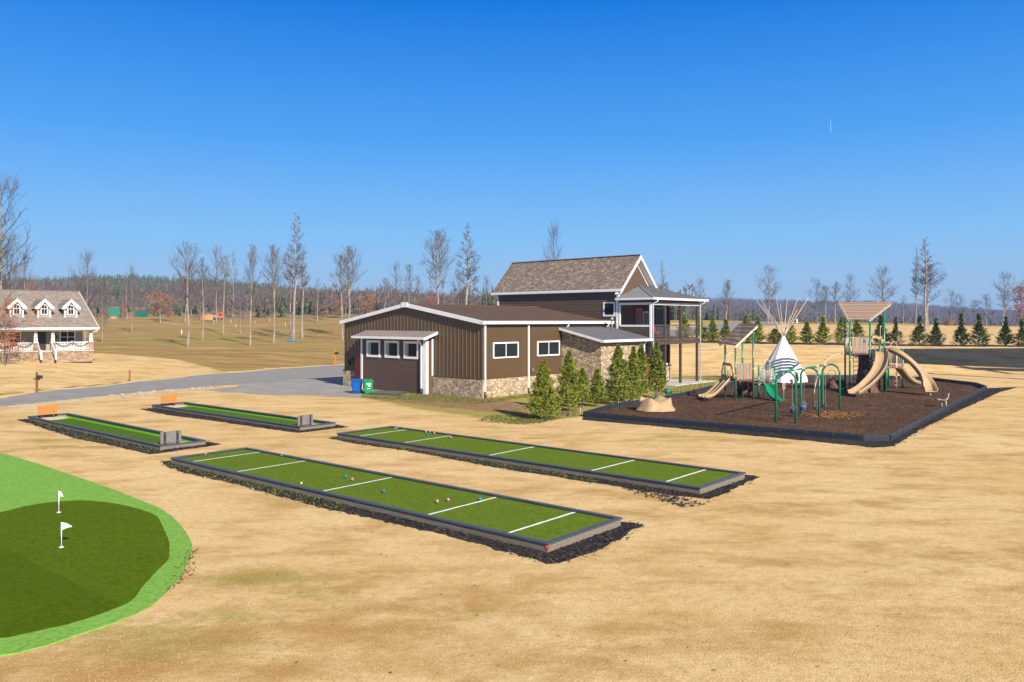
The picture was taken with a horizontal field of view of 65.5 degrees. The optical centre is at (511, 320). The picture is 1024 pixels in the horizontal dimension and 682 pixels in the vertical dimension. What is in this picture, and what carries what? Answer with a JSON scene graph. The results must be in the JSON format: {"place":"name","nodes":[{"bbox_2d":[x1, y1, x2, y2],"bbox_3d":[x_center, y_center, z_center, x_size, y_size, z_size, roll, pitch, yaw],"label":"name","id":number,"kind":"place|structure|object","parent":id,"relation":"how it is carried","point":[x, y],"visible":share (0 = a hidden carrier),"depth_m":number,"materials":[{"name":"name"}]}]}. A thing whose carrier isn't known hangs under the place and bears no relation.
{"place":"outdoors","nodes":[
{"label":"outdoors","id":0,"kind":"place"},
{"bbox_2d":[0,365,343,405],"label":"road","id":1,"kind":"structure","parent":0,"point":[209,380],"depth_m":68.31,"materials":[{"name":"grey asphalt"}]},
{"bbox_2d":[0,300,1023,681],"bbox_3d":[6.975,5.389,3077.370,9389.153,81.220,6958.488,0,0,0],"label":"ground","id":2,"kind":"structure","parent":0,"point":[964,454],"depth_m":18.96,"materials":[{"name":"beige plant"}]},
{"bbox_2d":[0,168,37,288],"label":"bare tree","id":3,"kind":"object","parent":2,"relation":"on","point":[2,255],"visible":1,"depth_m":105.67,"materials":[{"name":"grey plant"}]},
{"bbox_2d":[0,292,40,365],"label":"oak tree","id":4,"kind":"object","parent":2,"relation":"on","point":[4,315],"visible":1,"depth_m":75.53,"materials":[{"name":"brown plant"}]},
{"bbox_2d":[0,289,98,363],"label":"dormer house","id":5,"kind":"structure","parent":2,"relation":"on","point":[55,332],"depth_m":82.64,"materials":[{"name":"stone"}]},
{"bbox_2d":[60,331,74,341],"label":"window","id":6,"kind":"structure","parent":5,"relation":"in","point":[65,336],"depth_m":84.11,"materials":[{"name":"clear glass"}]},
{"bbox_2d":[70,247,106,340],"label":"bare tree","id":7,"kind":"object","parent":2,"relation":"on","point":[87,282],"visible":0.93,"depth_m":139.90,"materials":[{"name":"grey plant"}]},
{"bbox_2d":[0,453,191,656],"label":"putting green","id":8,"kind":"object","parent":2,"relation":"on","point":[115,559],"visible":1,"depth_m":18.20,"materials":[{"name":"green plant"}]},
{"bbox_2d":[89,273,111,341],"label":"bare tree","id":9,"kind":"object","parent":2,"relation":"on","point":[102,308],"visible":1,"depth_m":134.95,"materials":[{"name":"grey plant"}]},
{"bbox_2d":[0,386,211,408],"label":"riprap","id":10,"kind":"object","parent":2,"relation":"on","point":[138,394],"visible":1,"depth_m":56.82,"materials":[{"name":"grey stone"}]},
{"bbox_2d":[27,413,206,449],"bbox_3d":[-19.852,5.159,39.033,15.601,0.521,2.071,0,0,41],"label":"horseshoe court","id":11,"kind":"object","parent":2,"relation":"on","point":[144,437],"visible":0.98,"depth_m":38.46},
{"bbox_2d":[38,405,56,417],"bbox_3d":[-25.509,5.000,43.751,0.950,0.700,0.068,0,0,-45],"label":"backboard","id":12,"kind":"object","parent":11,"relation":"on","point":[47,409],"visible":0.98,"depth_m":43.71,"materials":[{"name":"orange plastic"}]},
{"bbox_2d":[160,430,180,444],"bbox_3d":[-14.743,5.065,34.439,0.079,0.570,0.950,0,0,38],"label":"backboard","id":13,"kind":"object","parent":11,"relation":"on","point":[170,437],"visible":0.94,"depth_m":34.42,"materials":[{"name":"grey wood"}]},
{"bbox_2d":[17,419,220,453],"bbox_3d":[-20.147,5.392,38.611,16.830,0.001,3.295,0,0,38],"label":"mulch bed","id":14,"kind":"object","parent":2,"relation":"on","point":[101,440],"visible":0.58,"depth_m":35.54,"materials":[{"name":"brown wood"}]},
{"bbox_2d":[38,421,163,453],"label":"weeds","id":15,"kind":"object","parent":14,"relation":"on","point":[76,436],"visible":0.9,"depth_m":36.67,"materials":[{"name":"green plant"}]},
{"bbox_2d":[122,264,142,332],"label":"bare tree","id":16,"kind":"object","parent":2,"relation":"on","point":[126,304],"visible":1,"depth_m":169.94,"materials":[{"name":"grey plant"}]},
{"bbox_2d":[139,287,167,319],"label":"oak tree","id":17,"kind":"object","parent":2,"relation":"on","point":[154,295],"visible":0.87,"depth_m":234.34,"materials":[{"name":"brown plant"}]},
{"bbox_2d":[156,291,176,315],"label":"oak tree","id":18,"kind":"object","parent":2,"relation":"on","point":[168,312],"visible":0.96,"depth_m":231.55,"materials":[{"name":"brown plant"}]},
{"bbox_2d":[169,241,204,346],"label":"bare tree","id":19,"kind":"object","parent":2,"relation":"on","point":[184,297],"visible":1,"depth_m":123.91,"materials":[{"name":"grey plant"}]},
{"bbox_2d":[192,256,212,340],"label":"bare tree","id":20,"kind":"object","parent":2,"relation":"on","point":[202,287],"visible":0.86,"depth_m":140.71,"materials":[{"name":"grey plant"}]},
{"bbox_2d":[206,241,230,323],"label":"bare tree","id":21,"kind":"object","parent":2,"relation":"on","point":[213,280],"visible":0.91,"depth_m":226.97,"materials":[{"name":"grey plant"}]},
{"bbox_2d":[218,254,231,334],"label":"bare tree","id":22,"kind":"object","parent":2,"relation":"on","point":[225,275],"visible":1,"depth_m":170.06,"materials":[{"name":"grey plant"}]},
{"bbox_2d":[152,402,335,429],"bbox_3d":[-15.681,5.159,45.049,15.767,0.521,2.177,0,0,41],"label":"horseshoe court","id":23,"kind":"object","parent":2,"relation":"on","point":[277,420],"visible":0.94,"depth_m":44.46,"materials":[{"name":"green plant"}]},
{"bbox_2d":[297,414,312,425],"bbox_3d":[-10.477,5.065,40.436,0.079,0.570,0.950,0,0,38],"label":"backboard","id":24,"kind":"object","parent":23,"relation":"on","point":[304,419],"visible":0.94,"depth_m":40.38,"materials":[{"name":"grey wood"}]},
{"bbox_2d":[142,407,346,432],"bbox_3d":[-15.691,5.392,44.342,16.530,0.001,3.180,0,0,37],"label":"mulch bed","id":25,"kind":"object","parent":2,"relation":"on","point":[218,419],"visible":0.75,"depth_m":42.59,"materials":[{"name":"black wood"}]},
{"bbox_2d":[242,243,264,344],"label":"bare tree","id":26,"kind":"object","parent":2,"relation":"on","point":[252,260],"visible":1,"depth_m":129.64,"materials":[{"name":"grey plant"}]},
{"bbox_2d":[260,243,289,342],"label":"bare tree","id":27,"kind":"object","parent":2,"relation":"on","point":[273,279],"visible":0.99,"depth_m":137.41,"materials":[{"name":"grey plant"}]},
{"bbox_2d":[281,252,301,335],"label":"bare tree","id":28,"kind":"object","parent":2,"relation":"on","point":[290,284],"visible":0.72,"depth_m":171.41,"materials":[{"name":"grey plant"}]},
{"bbox_2d":[280,212,310,338],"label":"bare tree","id":29,"kind":"object","parent":2,"relation":"on","point":[294,297],"visible":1,"depth_m":153.42,"materials":[{"name":"grey plant"}]},
{"bbox_2d":[209,375,383,397],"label":"gravel yard","id":30,"kind":"structure","parent":2,"relation":"on","point":[328,386],"depth_m":63.35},
{"bbox_2d":[296,245,313,337],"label":"bare tree","id":31,"kind":"object","parent":2,"relation":"on","point":[302,294],"visible":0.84,"depth_m":159.93,"materials":[{"name":"grey plant"}]},
{"bbox_2d":[328,253,350,339],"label":"bare tree","id":32,"kind":"object","parent":2,"relation":"on","point":[341,285],"visible":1,"depth_m":149.43,"materials":[{"name":"grey plant"}]},
{"bbox_2d":[2,274,691,319],"bbox_3d":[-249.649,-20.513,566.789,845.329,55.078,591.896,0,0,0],"label":"pine woods","id":33,"kind":"object","parent":2,"relation":"on","point":[281,309],"visible":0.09,"depth_m":350.05,"materials":[{"name":"plant"}]},
{"bbox_2d":[2,271,696,319],"bbox_3d":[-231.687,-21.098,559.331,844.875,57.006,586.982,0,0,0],"label":"bare woods","id":34,"kind":"object","parent":2,"relation":"on","point":[263,295],"visible":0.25,"depth_m":334.33,"materials":[{"name":"plant"}]},
{"bbox_2d":[333,242,368,318],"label":"bare tree","id":35,"kind":"object","parent":2,"relation":"on","point":[349,268],"visible":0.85,"depth_m":165.85,"materials":[{"name":"grey plant"}]},
{"bbox_2d":[353,289,379,313],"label":"oak tree","id":36,"kind":"object","parent":2,"relation":"on","point":[369,299],"visible":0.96,"depth_m":239.38,"materials":[{"name":"brown plant"}]},
{"bbox_2d":[170,447,622,551],"bbox_3d":[-4.995,5.295,25.500,18.070,0.250,3.214,0,0,40],"label":"bocce court","id":37,"kind":"object","parent":2,"relation":"on","point":[541,526],"visible":0.98,"depth_m":23.31,"materials":[{"name":"green plant"}]},
{"bbox_2d":[386,261,409,305],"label":"bare tree","id":38,"kind":"object","parent":2,"relation":"on","point":[395,288],"visible":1,"depth_m":189.62,"materials":[{"name":"grey plant"}]},
{"bbox_2d":[161,461,643,563],"bbox_3d":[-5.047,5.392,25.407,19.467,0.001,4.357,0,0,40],"label":"mulch bed","id":39,"kind":"object","parent":2,"relation":"on","point":[457,535],"visible":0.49,"depth_m":20.08,"materials":[{"name":"black wood"}]},
{"bbox_2d":[162,460,342,510],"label":"weeds","id":40,"kind":"object","parent":39,"relation":"on","point":[257,483],"visible":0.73,"depth_m":25.56,"materials":[{"name":"plant"}]},
{"bbox_2d":[418,228,453,303],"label":"bare tree","id":41,"kind":"object","parent":2,"relation":"on","point":[440,267],"visible":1,"depth_m":164.86,"materials":[{"name":"grey plant"}]},
{"bbox_2d":[361,391,564,403],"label":"grass tufts","id":42,"kind":"object","parent":2,"relation":"on","point":[435,398],"visible":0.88,"depth_m":55.34,"materials":[{"name":"green plant"}]},
{"bbox_2d":[455,223,480,304],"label":"bare tree","id":43,"kind":"object","parent":2,"relation":"on","point":[468,271],"visible":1,"depth_m":165.22,"materials":[{"name":"grey plant"}]},
{"bbox_2d":[339,302,613,397],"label":"metal barn","id":44,"kind":"structure","parent":2,"relation":"on","point":[482,351],"depth_m":59.28,"materials":[{"name":"metal"}]},
{"bbox_2d":[366,340,380,356],"bbox_3d":[-10.836,2.190,62.359,1.680,1.320,0.110,0,0,42],"label":"window","id":45,"kind":"structure","parent":44,"relation":"in","point":[373,347],"depth_m":62.34,"materials":[{"name":"clear glass"}]},
{"bbox_2d":[384,341,399,357],"bbox_3d":[-9.170,2.190,60.865,1.690,1.320,0.110,0,0,42],"label":"window","id":46,"kind":"structure","parent":44,"relation":"in","point":[391,348],"depth_m":60.89,"materials":[{"name":"clear glass"}]},
{"bbox_2d":[403,341,418,358],"bbox_3d":[-7.511,2.190,59.386,1.660,1.320,0.110,0,0,42],"label":"window","id":47,"kind":"structure","parent":44,"relation":"in","point":[410,348],"depth_m":59.36,"materials":[{"name":"clear glass"}]},
{"bbox_2d":[493,342,518,358],"bbox_3d":[-0.446,2.110,57.238,0.095,1.140,2.710,0,0,42],"label":"window","id":48,"kind":"structure","parent":44,"relation":"in","point":[500,349],"depth_m":57.19,"materials":[{"name":"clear glass"}]},
{"bbox_2d":[537,341,559,355],"bbox_3d":[2.790,2.110,60.857,0.095,1.140,2.680,0,0,42],"label":"window","id":49,"kind":"structure","parent":44,"relation":"in","point":[544,348],"depth_m":60.82,"materials":[{"name":"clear glass"}]},
{"bbox_2d":[477,413,560,424],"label":"grass tufts","id":50,"kind":"object","parent":2,"relation":"on","point":[519,417],"visible":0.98,"depth_m":43.40,"materials":[{"name":"green plant"}]},
{"bbox_2d":[336,426,745,493],"bbox_3d":[-0.055,5.295,31.912,18.395,0.250,3.282,0,0,41],"label":"bocce court","id":51,"kind":"object","parent":2,"relation":"on","point":[674,476],"visible":0.98,"depth_m":30.03,"materials":[{"name":"green carpet"}]},
{"bbox_2d":[520,360,563,418],"bbox_3d":[1.725,3.820,43.726,2.413,3.355,2.369,0,0,-12],"label":"cypress tree","id":52,"kind":"object","parent":2,"relation":"on","point":[543,385],"visible":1,"depth_m":43.48,"materials":[{"name":"green plant"}]},
{"bbox_2d":[331,436,759,498],"bbox_3d":[-0.884,5.392,30.424,19.338,0.001,4.503,0,0,29],"label":"mulch bed","id":53,"kind":"object","parent":2,"relation":"on","point":[729,488],"visible":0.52,"depth_m":27.04,"materials":[{"name":"black wood"}]},
{"bbox_2d":[330,437,594,481],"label":"weeds","id":54,"kind":"object","parent":53,"relation":"on","point":[404,448],"visible":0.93,"depth_m":29.93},
{"bbox_2d":[622,486,710,507],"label":"mulch chips","id":55,"kind":"object","parent":53,"relation":"on","point":[672,499],"visible":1,"depth_m":24.09,"materials":[{"name":"black wood"}]},
{"bbox_2d":[543,219,561,259],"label":"bare tree","id":56,"kind":"object","parent":2,"relation":"on","point":[554,255],"visible":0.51,"depth_m":119.86,"materials":[{"name":"grey plant"}]},
{"bbox_2d":[553,350,584,410],"bbox_3d":[3.369,3.612,47.534,2.189,3.782,2.107,0,0,-22],"label":"cypress tree","id":57,"kind":"object","parent":2,"relation":"on","point":[569,374],"visible":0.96,"depth_m":47.31,"materials":[{"name":"green plant"}]},
{"bbox_2d":[576,367,591,407],"bbox_3d":[4.342,4.171,49.256,1.201,2.629,1.421,0,0,12],"label":"cypress tree","id":58,"kind":"object","parent":2,"relation":"on","point":[584,380],"visible":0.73,"depth_m":49.07,"materials":[{"name":"green plant"}]},
{"bbox_2d":[589,368,608,406],"bbox_3d":[5.422,4.228,50.004,1.442,2.520,1.415,0,0,44],"label":"cypress tree","id":59,"kind":"object","parent":2,"relation":"on","point":[598,386],"visible":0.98,"depth_m":49.84,"materials":[{"name":"green plant"}]},
{"bbox_2d":[491,254,708,385],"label":"two storey house","id":60,"kind":"structure","parent":2,"relation":"on","point":[626,293],"depth_m":69.28,"materials":[{"name":"brown wood"}]},
{"bbox_2d":[603,302,614,315],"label":"window","id":61,"kind":"structure","parent":60,"relation":"in","point":[608,307],"depth_m":67.06,"materials":[{"name":"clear glass"}]},
{"bbox_2d":[559,317,652,391],"bbox_3d":[7.471,2.710,62.923,4.300,5.980,6.840,0,0,42],"label":"stone annex","id":62,"kind":"object","parent":2,"relation":"on","point":[592,348],"visible":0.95,"depth_m":60.98,"materials":[{"name":"beige stone"}]},
{"bbox_2d":[602,344,638,402],"bbox_3d":[6.850,3.486,51.179,2.330,4.035,2.471,0,0,-21],"label":"cypress tree","id":63,"kind":"object","parent":2,"relation":"on","point":[616,384],"visible":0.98,"depth_m":50.95,"materials":[{"name":"green plant"}]},
{"bbox_2d":[620,346,646,397],"bbox_3d":[7.931,3.557,52.223,1.766,3.896,1.842,0,0,39],"label":"cypress tree","id":64,"kind":"object","parent":2,"relation":"on","point":[634,361],"visible":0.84,"depth_m":52.03,"materials":[{"name":"green plant"}]},
{"bbox_2d":[635,344,652,395],"bbox_3d":[8.946,3.530,54.792,1.625,3.960,1.734,0,0,-40],"label":"cypress tree","id":65,"kind":"object","parent":2,"relation":"on","point":[641,355],"visible":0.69,"depth_m":54.62,"materials":[{"name":"green plant"}]},
{"bbox_2d":[646,342,668,396],"bbox_3d":[10.135,3.478,55.498,1.707,4.064,1.970,0,0,13],"label":"cypress tree","id":66,"kind":"object","parent":2,"relation":"on","point":[659,372],"visible":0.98,"depth_m":55.25,"materials":[{"name":"green plant"}]},
{"bbox_2d":[755,263,784,322],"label":"bare tree","id":67,"kind":"object","parent":2,"relation":"on","point":[768,289],"visible":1,"depth_m":215.19,"materials":[{"name":"grey plant"}]},
{"bbox_2d":[583,375,986,440],"bbox_3d":[22.336,5.260,57.485,17.798,0.280,42.652,0,0,37],"label":"playground border","id":68,"kind":"object","parent":2,"relation":"on","point":[813,433],"visible":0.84,"depth_m":41.65,"materials":[{"name":"black plastic"}]},
{"bbox_2d":[597,378,980,437],"bbox_3d":[22.336,5.384,57.487,17.670,0.001,42.527,0,0,37],"label":"play surface","id":69,"kind":"object","parent":2,"relation":"on","point":[847,399],"visible":0.61,"depth_m":49.39,"materials":[{"name":"brown wood"}]},
{"bbox_2d":[636,394,675,411],"bbox_3d":[8.601,4.875,47.708,2.388,0.930,2.254,0,0,-30],"label":"rock","id":70,"kind":"object","parent":69,"relation":"on","point":[660,404],"visible":1,"depth_m":46.95,"materials":[{"name":"beige stone"}]},
{"bbox_2d":[698,323,784,401],"bbox_3d":[15.537,2.848,54.979,5.713,5.304,4.113,0,0,0],"label":"play structure","id":71,"kind":"object","parent":69,"relation":"on","point":[743,375],"visible":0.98,"depth_m":54.41,"materials":[{"name":"beige plastic"}]},
{"bbox_2d":[753,296,807,383],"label":"tepee","id":72,"kind":"object","parent":69,"relation":"on","point":[782,357],"visible":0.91,"depth_m":69.13,"materials":[{"name":"fabric"}]},
{"bbox_2d":[603,377,978,434],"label":"bark chips","id":73,"kind":"object","parent":69,"relation":"on","point":[820,404],"visible":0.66,"depth_m":50.40,"materials":[{"name":"brown wood"}]},
{"bbox_2d":[783,410,875,418],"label":"bark chips","id":74,"kind":"object","parent":69,"relation":"on","point":[840,414],"visible":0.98,"depth_m":45.43,"materials":[{"name":"brown wood"}]},
{"bbox_2d":[813,302,937,396],"bbox_3d":[28.252,2.033,59.739,11.122,6.934,7.032,0,0,-33],"label":"play structure","id":75,"kind":"object","parent":69,"relation":"on","point":[869,374],"visible":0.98,"depth_m":59.63,"materials":[{"name":"beige plastic"}]},
{"bbox_2d":[582,387,1015,448],"bbox_3d":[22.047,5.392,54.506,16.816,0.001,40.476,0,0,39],"label":"mulch bed","id":76,"kind":"object","parent":2,"relation":"on","point":[861,443],"visible":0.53,"depth_m":39.10,"materials":[{"name":"black wood"}]},
{"bbox_2d":[775,363,840,422],"bbox_3d":[16.893,4.016,45.176,1.172,2.868,8.763,0,0,37],"label":"swing set","id":77,"kind":"object","parent":2,"relation":"on","point":[795,386],"visible":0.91,"depth_m":44.79,"materials":[{"name":"green metal"}]},
{"bbox_2d":[805,276,827,322],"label":"bare tree","id":78,"kind":"object","parent":2,"relation":"on","point":[823,295],"visible":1,"depth_m":239.92,"materials":[{"name":"grey plant"}]},
{"bbox_2d":[829,316,851,343],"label":"evergreen tree","id":79,"kind":"object","parent":2,"relation":"on","point":[839,335],"visible":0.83,"depth_m":106.30,"materials":[{"name":"green plant"}]},
{"bbox_2d":[690,299,1022,324],"bbox_3d":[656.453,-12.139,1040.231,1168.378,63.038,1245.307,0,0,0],"label":"pine woods","id":80,"kind":"object","parent":2,"relation":"on","point":[707,317],"visible":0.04,"depth_m":486.71,"materials":[{"name":"green plant"}]},
{"bbox_2d":[690,297,1023,325],"bbox_3d":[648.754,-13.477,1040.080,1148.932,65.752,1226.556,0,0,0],"label":"bare woods","id":81,"kind":"object","parent":2,"relation":"on","point":[808,313],"visible":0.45,"depth_m":995.41,"materials":[{"name":"plant"}]},
{"bbox_2d":[847,320,867,341],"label":"evergreen tree","id":82,"kind":"object","parent":2,"relation":"on","point":[857,331],"visible":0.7,"depth_m":106.27,"materials":[{"name":"green plant"}]},
{"bbox_2d":[701,341,1023,346],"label":"mulch strip","id":83,"kind":"object","parent":2,"relation":"on","point":[868,344],"visible":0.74,"depth_m":102.67,"materials":[{"name":"black wood"}]},
{"bbox_2d":[705,317,721,340],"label":"evergreen tree","id":84,"kind":"object","parent":83,"relation":"on","point":[711,329],"visible":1,"depth_m":107.72,"materials":[{"name":"green plant"}]},
{"bbox_2d":[750,316,766,341],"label":"evergreen tree","id":85,"kind":"object","parent":83,"relation":"on","point":[758,334],"visible":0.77,"depth_m":106.18,"materials":[{"name":"green plant"}]},
{"bbox_2d":[781,321,798,342],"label":"evergreen tree","id":86,"kind":"object","parent":83,"relation":"on","point":[789,336],"visible":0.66,"depth_m":105.10,"materials":[{"name":"green plant"}]},
{"bbox_2d":[798,321,815,342],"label":"evergreen tree","id":87,"kind":"object","parent":83,"relation":"on","point":[806,330],"visible":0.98,"depth_m":105.71,"materials":[{"name":"green plant"}]},
{"bbox_2d":[814,316,834,342],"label":"evergreen tree","id":88,"kind":"object","parent":83,"relation":"on","point":[822,332],"visible":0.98,"depth_m":105.21,"materials":[{"name":"green plant"}]},
{"bbox_2d":[908,315,934,344],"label":"evergreen tree","id":89,"kind":"object","parent":83,"relation":"on","point":[917,333],"visible":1,"depth_m":102.35,"materials":[{"name":"green plant"}]},
{"bbox_2d":[924,318,947,344],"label":"evergreen tree","id":90,"kind":"object","parent":83,"relation":"on","point":[935,331],"visible":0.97,"depth_m":102.32,"materials":[{"name":"green plant"}]},
{"bbox_2d":[950,313,972,344],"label":"evergreen tree","id":91,"kind":"object","parent":83,"relation":"on","point":[961,332],"visible":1,"depth_m":101.79,"materials":[{"name":"green plant"}]},
{"bbox_2d":[966,313,992,344],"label":"evergreen tree","id":92,"kind":"object","parent":83,"relation":"on","point":[978,327],"visible":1,"depth_m":100.77,"materials":[{"name":"green plant"}]},
{"bbox_2d":[1008,319,1023,344],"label":"evergreen tree","id":93,"kind":"object","parent":83,"relation":"on","point":[1020,334],"visible":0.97,"depth_m":101.41,"materials":[{"name":"green plant"}]},
{"bbox_2d":[868,315,889,341],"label":"evergreen tree","id":94,"kind":"object","parent":2,"relation":"on","point":[878,331],"visible":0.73,"depth_m":108.30,"materials":[{"name":"green plant"}]},
{"bbox_2d":[866,263,899,314],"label":"bare tree","id":95,"kind":"object","parent":2,"relation":"on","point":[882,293],"visible":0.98,"depth_m":214.28,"materials":[{"name":"grey plant"}]},
{"bbox_2d":[886,317,904,343],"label":"evergreen tree","id":96,"kind":"object","parent":2,"relation":"on","point":[896,332],"visible":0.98,"depth_m":106.38,"materials":[{"name":"green plant"}]},
{"bbox_2d":[912,237,939,326],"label":"bare tree","id":97,"kind":"object","parent":2,"relation":"on","point":[926,286],"visible":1,"depth_m":196.14,"materials":[{"name":"grey plant"}]},
{"bbox_2d":[909,266,948,325],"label":"bare tree","id":98,"kind":"object","parent":2,"relation":"on","point":[927,291],"visible":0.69,"depth_m":199.77,"materials":[{"name":"grey plant"}]},
{"bbox_2d":[989,272,1017,325],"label":"bare tree","id":99,"kind":"object","parent":2,"relation":"on","point":[1004,301],"visible":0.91,"depth_m":224.71,"materials":[{"name":"grey plant"}]},
{"bbox_2d":[994,316,1020,344],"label":"evergreen tree","id":100,"kind":"object","parent":2,"relation":"on","point":[1004,335],"visible":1,"depth_m":102.84,"materials":[{"name":"green plant"}]},
{"bbox_2d":[1001,276,1023,320],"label":"oak tree","id":101,"kind":"object","parent":2,"relation":"on","point":[1020,291],"visible":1,"depth_m":199.96,"materials":[{"name":"red plant"}]},
{"bbox_2d":[0,0,1023,310],"label":"sky","id":102,"kind":"structure","parent":0,"point":[694,136],"materials":[{"name":"blue"}]},
{"bbox_2d":[654,379,713,385],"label":"patio","id":103,"kind":"structure","parent":0,"point":[672,382],"depth_m":69.13,"materials":[{"name":"concrete"}]},
{"bbox_2d":[670,321,795,336],"bbox_3d":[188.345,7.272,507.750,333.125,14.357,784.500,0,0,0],"label":"road","id":104,"kind":"structure","parent":0,"point":[733,325],"depth_m":181.88,"materials":[{"name":"grey asphalt"}]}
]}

